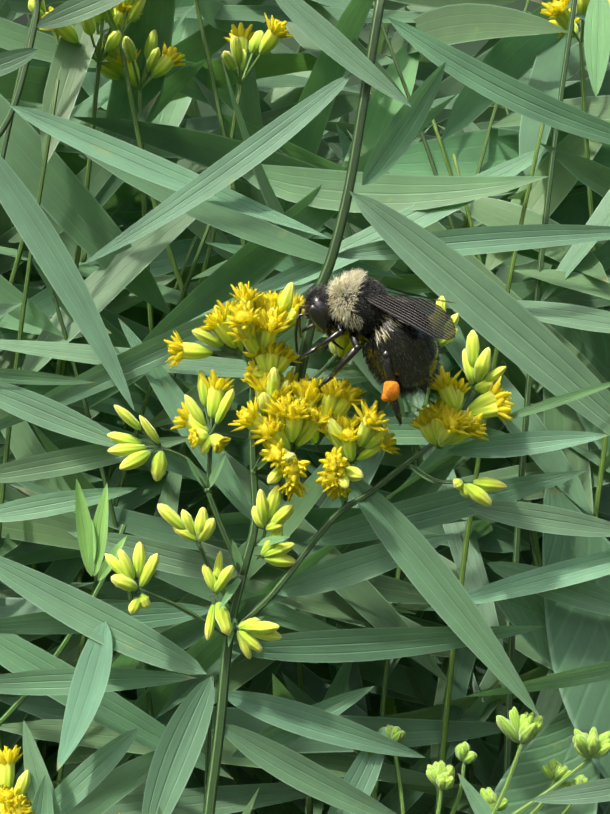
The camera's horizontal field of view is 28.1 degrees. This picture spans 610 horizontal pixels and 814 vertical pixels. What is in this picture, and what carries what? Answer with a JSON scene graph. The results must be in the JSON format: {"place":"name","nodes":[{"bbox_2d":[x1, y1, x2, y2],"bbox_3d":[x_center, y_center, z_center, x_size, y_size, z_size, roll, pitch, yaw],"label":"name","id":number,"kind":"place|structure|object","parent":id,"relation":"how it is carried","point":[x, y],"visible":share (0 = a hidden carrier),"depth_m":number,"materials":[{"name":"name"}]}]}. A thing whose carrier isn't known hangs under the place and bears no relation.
{"place":"outdoors","nodes":[
{"label":"outdoors","id":0,"kind":"place"},
{"bbox_2d":[0,0,609,813],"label":"leaves","id":1,"kind":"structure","parent":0,"point":[300,176],"depth_m":20.05,"materials":[{"name":"green plant"}]},
{"bbox_2d":[0,0,609,813],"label":"goldenrod","id":2,"kind":"object","parent":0,"point":[494,314],"depth_m":16.48,"materials":[{"name":"green plant"}]},
{"bbox_2d":[0,0,576,773],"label":"goldenrod stems","id":3,"kind":"object","parent":2,"relation":"attached to","point":[528,378],"visible":0.6,"depth_m":18.32,"materials":[{"name":"green plant"}]},
{"bbox_2d":[0,0,608,813],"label":"yellow flowers","id":4,"kind":"object","parent":2,"relation":"attached to","point":[260,314],"visible":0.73,"depth_m":15.69,"materials":[{"name":"yellow plant"}]},
{"bbox_2d":[0,0,609,813],"bbox_3d":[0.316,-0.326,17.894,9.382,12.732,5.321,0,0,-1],"label":"buds","id":5,"kind":"object","parent":2,"relation":"attached to","point":[516,726],"visible":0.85,"depth_m":15.88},
{"bbox_2d":[9,9,603,813],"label":"plant stems","id":6,"kind":"object","parent":2,"relation":"attached to","point":[103,53],"visible":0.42,"depth_m":19.19,"materials":[{"name":"green plant"}]},
{"bbox_2d":[294,267,455,426],"bbox_3d":[0.828,-0.864,15.409,2.027,1.678,1.145,20,32,-4],"label":"bumblebee","id":7,"kind":"object","parent":2,"relation":"on","point":[401,335],"visible":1,"depth_m":15.01,"materials":[{"name":"fur"}]},
{"bbox_2d":[258,89,557,767],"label":"foliage stems","id":8,"kind":"object","parent":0,"point":[390,708],"visible":0.08,"depth_m":22.63,"materials":[{"name":"green plant"}]},
{"label":"ground","id":9,"kind":"structure","parent":0,"visible":0},
{"bbox_2d":[13,0,607,747],"bbox_3d":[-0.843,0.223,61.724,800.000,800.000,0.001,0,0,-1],"label":"shaded foliage","id":10,"kind":"object","parent":9,"relation":"on","point":[471,48],"depth_m":61.80,"materials":[{"name":"green plant"}]},
{"bbox_2d":[494,286,609,813],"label":"broadleaf plant","id":11,"kind":"object","parent":9,"relation":"on","point":[566,637],"visible":0.69,"depth_m":17.59,"materials":[{"name":"green plant"}]}
]}

